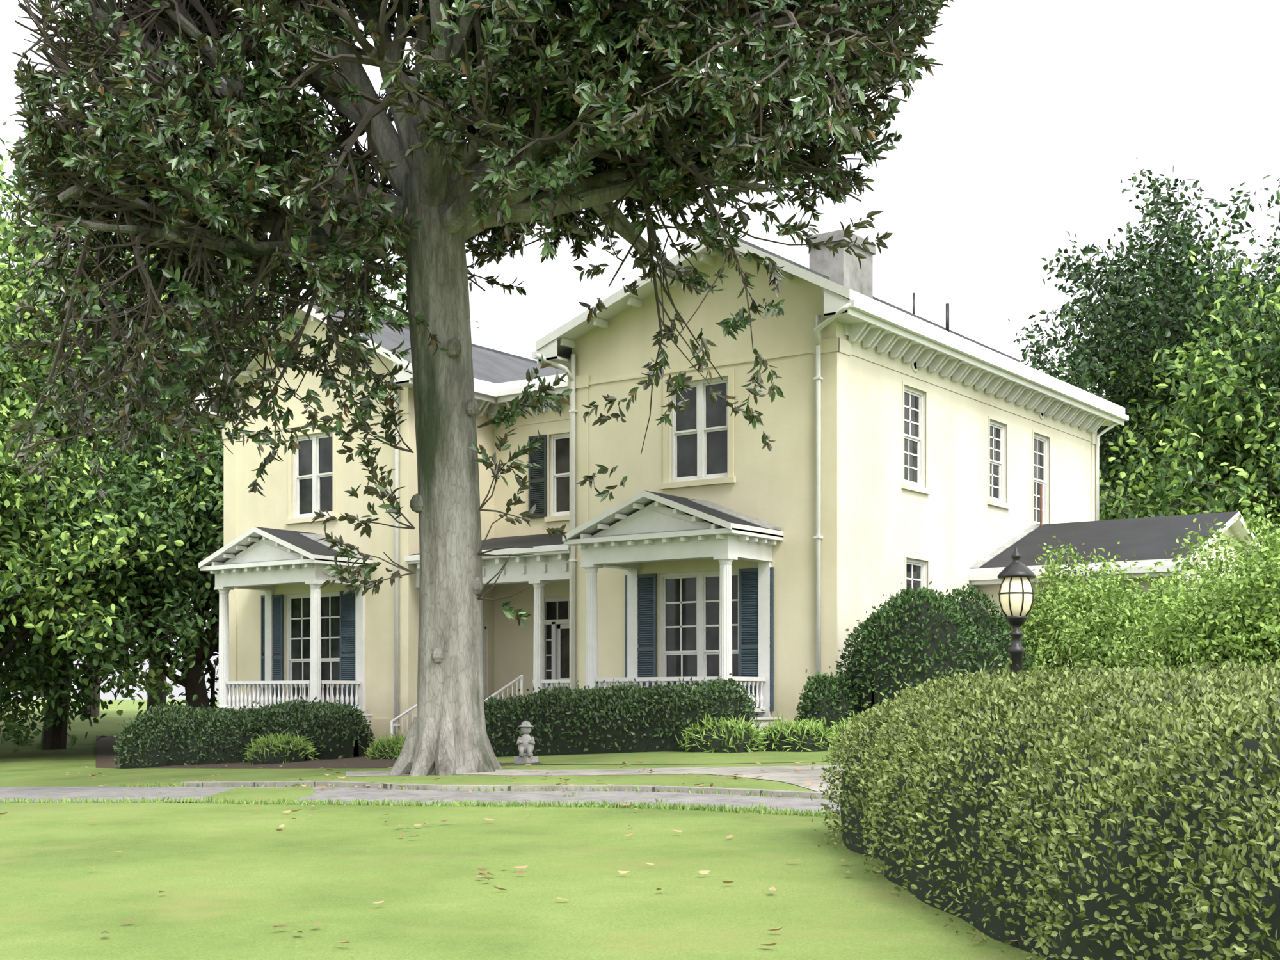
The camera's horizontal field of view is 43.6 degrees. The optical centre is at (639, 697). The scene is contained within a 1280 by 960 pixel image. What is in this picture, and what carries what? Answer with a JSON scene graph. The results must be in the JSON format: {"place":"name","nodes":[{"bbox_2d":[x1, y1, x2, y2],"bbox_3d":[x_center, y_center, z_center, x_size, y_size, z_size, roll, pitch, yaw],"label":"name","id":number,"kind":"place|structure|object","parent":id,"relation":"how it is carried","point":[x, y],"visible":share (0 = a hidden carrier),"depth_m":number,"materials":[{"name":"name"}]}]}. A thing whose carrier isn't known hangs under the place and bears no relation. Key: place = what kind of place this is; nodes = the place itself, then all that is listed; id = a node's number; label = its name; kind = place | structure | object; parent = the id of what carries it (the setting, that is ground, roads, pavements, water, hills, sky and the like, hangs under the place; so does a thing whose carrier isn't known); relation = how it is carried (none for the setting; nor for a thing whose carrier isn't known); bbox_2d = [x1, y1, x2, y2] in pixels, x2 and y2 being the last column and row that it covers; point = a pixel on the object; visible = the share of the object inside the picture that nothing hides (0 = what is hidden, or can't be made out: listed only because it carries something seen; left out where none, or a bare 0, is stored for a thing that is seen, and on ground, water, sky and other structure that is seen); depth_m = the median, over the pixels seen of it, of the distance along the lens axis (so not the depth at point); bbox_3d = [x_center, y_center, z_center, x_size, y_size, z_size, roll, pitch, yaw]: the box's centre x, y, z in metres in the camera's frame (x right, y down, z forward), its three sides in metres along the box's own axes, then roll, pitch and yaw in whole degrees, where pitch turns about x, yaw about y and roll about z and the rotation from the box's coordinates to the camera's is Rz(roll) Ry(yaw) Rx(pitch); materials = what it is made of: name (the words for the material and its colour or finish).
{"place":"outdoors","nodes":[
{"label":"outdoors","id":0,"kind":"place"},
{"bbox_2d":[0,253,177,716],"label":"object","id":1,"kind":"object","parent":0,"point":[132,690],"depth_m":84.87,"materials":[{"name":"green plant"}]},
{"bbox_2d":[0,359,223,723],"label":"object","id":2,"kind":"object","parent":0,"point":[15,484],"depth_m":44.56,"materials":[{"name":"green plant"}]},
{"bbox_2d":[120,268,408,492],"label":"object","id":3,"kind":"object","parent":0,"point":[399,298],"depth_m":58.64,"materials":[{"name":"green plant"}]},
{"bbox_2d":[0,786,840,816],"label":"driveway","id":4,"kind":"structure","parent":0,"point":[347,794],"depth_m":20.65,"materials":[{"name":"grey concrete"}]},
{"bbox_2d":[0,699,1043,959],"bbox_3d":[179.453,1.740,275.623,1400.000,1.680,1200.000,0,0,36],"label":"ground","id":5,"kind":"structure","parent":0,"point":[235,881],"depth_m":12.86,"materials":[{"name":"green plant"}]},
{"bbox_2d":[0,377,225,752],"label":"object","id":6,"kind":"object","parent":5,"relation":"on","point":[166,612],"depth_m":46.47,"materials":[{"name":"green plant"}]},
{"bbox_2d":[0,120,300,750],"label":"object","id":7,"kind":"object","parent":5,"relation":"on","point":[8,309],"depth_m":49.12,"materials":[{"name":"green plant"}]},
{"bbox_2d":[112,700,279,768],"bbox_3d":[-10.476,0.920,38.835,5.784,1.704,2.558,0,0,36],"label":"bush","id":8,"kind":"object","parent":5,"relation":"on","point":[184,713],"depth_m":38.14,"materials":[{"name":"green plant"}]},
{"bbox_2d":[0,175,479,733],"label":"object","id":9,"kind":"object","parent":5,"relation":"on","point":[247,288],"depth_m":66.24,"materials":[{"name":"green plant"}]},
{"bbox_2d":[241,728,319,764],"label":"ornamental grass","id":10,"kind":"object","parent":5,"relation":"on","point":[284,739],"depth_m":35.34,"materials":[{"name":"green plant"}]},
{"bbox_2d":[198,526,373,726],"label":"portico","id":11,"kind":"structure","parent":5,"relation":"on","point":[266,560],"depth_m":39.96,"materials":[{"name":"white paint"}]},
{"bbox_2d":[252,695,375,759],"bbox_3d":[-7.510,0.735,37.021,3.108,1.590,2.295,0,0,36],"label":"bush","id":12,"kind":"object","parent":5,"relation":"on","point":[327,708],"depth_m":36.27,"materials":[{"name":"green plant"}]},
{"bbox_2d":[359,727,407,759],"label":"ornamental grass","id":13,"kind":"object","parent":5,"relation":"on","point":[394,739],"depth_m":33.99,"materials":[{"name":"green plant"}]},
{"bbox_2d":[0,779,840,817],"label":"edge grass","id":14,"kind":"structure","parent":5,"relation":"on","point":[761,809],"depth_m":19.32,"materials":[{"name":"green plant"}]},
{"bbox_2d":[65,761,840,789],"bbox_3d":[-7.604,1.420,30.398,7.879,0.832,26.940,0,0,-44],"label":"fallen strip","id":15,"kind":"object","parent":5,"relation":"on","point":[322,787],"visible":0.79,"depth_m":24.84,"materials":[{"name":"plant"}]},
{"bbox_2d":[96,736,840,767],"bbox_3d":[-6.583,1.377,43.880,33.326,0.870,34.226,0,0,6],"label":"bed","id":16,"kind":"object","parent":5,"relation":"on","point":[105,754],"visible":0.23,"depth_m":34.78,"materials":[{"name":"soil"}]},
{"bbox_2d":[389,732,407,759],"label":"ornamental grass","id":17,"kind":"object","parent":16,"relation":"on","point":[400,744],"visible":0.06,"depth_m":33.47,"materials":[{"name":"green plant"}]},
{"bbox_2d":[484,705,492,735],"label":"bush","id":18,"kind":"object","parent":16,"relation":"on","point":[487,710],"visible":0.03,"depth_m":32.59,"materials":[{"name":"green plant"}]},
{"bbox_2d":[513,721,538,763],"bbox_3d":[-1.987,0.798,27.846,0.346,0.780,0.370,0,0,36],"label":"statue","id":19,"kind":"object","parent":16,"relation":"on","point":[525,742],"visible":0.99,"depth_m":27.79,"materials":[{"name":"grey stone"}]},
{"bbox_2d":[675,712,768,752],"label":"ornamental grass","id":20,"kind":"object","parent":16,"relation":"on","point":[742,724],"depth_m":29.11,"materials":[{"name":"green plant"}]},
{"bbox_2d":[752,711,839,751],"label":"ornamental grass","id":21,"kind":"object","parent":16,"relation":"on","point":[786,725],"depth_m":28.92,"materials":[{"name":"green plant"}]},
{"bbox_2d":[829,709,883,750],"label":"ornamental grass","id":22,"kind":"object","parent":16,"relation":"on","point":[837,728],"depth_m":29.12,"materials":[{"name":"green plant"}]},
{"bbox_2d":[0,0,953,776],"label":"tree","id":23,"kind":"object","parent":5,"relation":"on","point":[230,125],"depth_m":23.77,"materials":[{"name":"green plant"}]},
{"bbox_2d":[0,772,1017,945],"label":"fallen leaves","id":24,"kind":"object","parent":5,"relation":"on","point":[482,870],"depth_m":13.06,"materials":[{"name":"plant"}]},
{"bbox_2d":[179,780,839,799],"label":"kerb","id":25,"kind":"structure","parent":5,"relation":"on","point":[807,794],"depth_m":21.17,"materials":[{"name":"concrete"}]},
{"bbox_2d":[345,765,842,776],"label":"curb","id":26,"kind":"structure","parent":5,"relation":"on","point":[687,770],"depth_m":24.61,"materials":[{"name":"concrete"}]},
{"bbox_2d":[483,673,764,757],"bbox_3d":[-0.667,0.376,31.733,6.621,1.697,2.352,0,0,36],"label":"bush","id":27,"kind":"object","parent":5,"relation":"on","point":[511,703],"depth_m":30.78,"materials":[{"name":"green plant"}]},
{"bbox_2d":[199,250,1191,736],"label":"house trim","id":28,"kind":"structure","parent":5,"relation":"on","point":[913,346],"depth_m":36.09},
{"bbox_2d":[390,531,570,738],"bbox_3d":[-3.332,-0.990,38.170,5.094,6.380,5.417,0,0,36],"label":"porch","id":29,"kind":"object","parent":28,"relation":"attached to","point":[546,562],"visible":0.19,"depth_m":37.29,"materials":[{"name":"white paint"}]},
{"bbox_2d":[562,490,783,743],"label":"portico","id":30,"kind":"structure","parent":28,"relation":"attached to","point":[630,534],"depth_m":32.99,"materials":[{"name":"white paint"}]},
{"bbox_2d":[805,229,949,331],"bbox_3d":[6.179,-9.640,39.732,1.020,2.280,6.458,0,0,36],"label":"chimney","id":31,"kind":"object","parent":28,"relation":"on","point":[842,268],"visible":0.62,"depth_m":37.24,"materials":[{"name":"grey concrete"}]},
{"bbox_2d":[705,767,840,792],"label":"walk","id":32,"kind":"structure","parent":5,"relation":"on","point":[801,777],"depth_m":23.03,"materials":[{"name":"concrete"}]},
{"bbox_2d":[793,665,860,746],"bbox_3d":[3.673,0.173,30.796,1.393,1.584,1.706,0,0,36],"label":"shrub","id":33,"kind":"object","parent":5,"relation":"on","point":[818,680],"depth_m":30.45,"materials":[{"name":"green plant"}]},
{"bbox_2d":[826,581,1038,716],"bbox_3d":[5.844,-0.678,31.515,3.924,3.278,4.463,0,0,36],"label":"shrub","id":34,"kind":"object","parent":5,"relation":"on","point":[947,605],"depth_m":30.28,"materials":[{"name":"green plant"}]},
{"bbox_2d":[997,545,1035,679],"bbox_3d":[3.434,0.070,14.600,0.587,2.920,0.338,0,0,-28],"label":"lamp post","id":35,"kind":"object","parent":5,"relation":"on","point":[1016,593],"visible":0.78,"depth_m":14.51,"materials":[{"name":"black metal"}]},
{"bbox_2d":[810,644,1279,959],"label":"hedge","id":36,"kind":"object","parent":5,"relation":"on","point":[1220,719],"depth_m":8.89,"materials":[{"name":"green plant"}]},
{"bbox_2d":[1019,533,1144,670],"bbox_3d":[9.523,-0.997,34.898,5.937,5.183,5.693,0,0,36],"label":"shrub","id":37,"kind":"object","parent":5,"relation":"on","point":[1053,570],"depth_m":34.92,"materials":[{"name":"green plant"}]},
{"bbox_2d":[1006,560,1201,677],"bbox_3d":[9.291,-0.596,32.748,5.682,4.378,5.102,0,0,36],"label":"shrub","id":38,"kind":"object","parent":5,"relation":"on","point":[1035,624],"depth_m":32.21,"materials":[{"name":"green plant"}]},
{"bbox_2d":[1031,541,1227,671],"bbox_3d":[11.023,-0.948,33.228,5.271,4.768,6.397,0,0,36],"label":"shrub","id":39,"kind":"object","parent":5,"relation":"on","point":[1105,566],"visible":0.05,"depth_m":32.76,"materials":[{"name":"green plant"}]},
{"bbox_2d":[1056,517,1279,671],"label":"shrub","id":40,"kind":"object","parent":5,"relation":"on","point":[1213,567],"visible":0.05,"depth_m":31.25,"materials":[{"name":"green plant"}]},
{"bbox_2d":[1109,559,1279,686],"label":"shrub","id":41,"kind":"object","parent":5,"relation":"on","point":[1238,637],"depth_m":27.49,"materials":[{"name":"green plant"}]},
{"bbox_2d":[1121,492,1279,677],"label":"shrub","id":42,"kind":"object","parent":5,"relation":"on","point":[1270,550],"visible":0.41,"depth_m":27.44,"materials":[{"name":"green plant"}]},
{"bbox_2d":[1208,549,1279,603],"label":"shrub","id":43,"kind":"object","parent":5,"relation":"on","point":[1227,570],"depth_m":33.41,"materials":[{"name":"green plant"}]},
{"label":"tree wood","id":44,"kind":"object","parent":5,"relation":"on","visible":0},
{"bbox_2d":[1095,312,1160,508],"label":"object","id":45,"kind":"object","parent":44,"relation":"attached to","point":[1108,496],"depth_m":90.63,"materials":[{"name":"green plant"}]},
{"bbox_2d":[1030,175,1279,542],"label":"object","id":46,"kind":"object","parent":44,"relation":"attached to","point":[1091,377],"depth_m":65.90,"materials":[{"name":"green plant"}]},
{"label":"tree wood","id":47,"kind":"object","parent":5,"relation":"on","visible":0},
{"bbox_2d":[0,511,17,613],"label":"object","id":48,"kind":"object","parent":47,"relation":"attached to","point":[12,514],"visible":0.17,"depth_m":45.72,"materials":[{"name":"green plant"}]},
{"bbox_2d":[0,0,1279,699],"label":"sky","id":49,"kind":"structure","parent":0,"point":[1030,125],"materials":[{"name":"white"}]},
{"bbox_2d":[222,249,1256,748],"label":"house walls","id":50,"kind":"structure","parent":0,"point":[950,522],"depth_m":35.68,"materials":[{"name":"beige paint"}]},
{"bbox_2d":[261,376,1146,711],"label":"house windows","id":51,"kind":"structure","parent":50,"relation":"in","point":[690,601],"depth_m":35.44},
{"bbox_2d":[194,232,1271,576],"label":"house roof","id":52,"kind":"structure","parent":50,"relation":"on","point":[1148,541],"depth_m":37.68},
{"bbox_2d":[1008,157,1279,515],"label":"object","id":53,"kind":"object","parent":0,"point":[1043,362],"depth_m":78.68,"materials":[{"name":"green plant"}]},
{"bbox_2d":[1099,217,1279,545],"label":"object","id":54,"kind":"object","parent":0,"point":[1213,406],"depth_m":58.92,"materials":[{"name":"green plant"}]}
]}

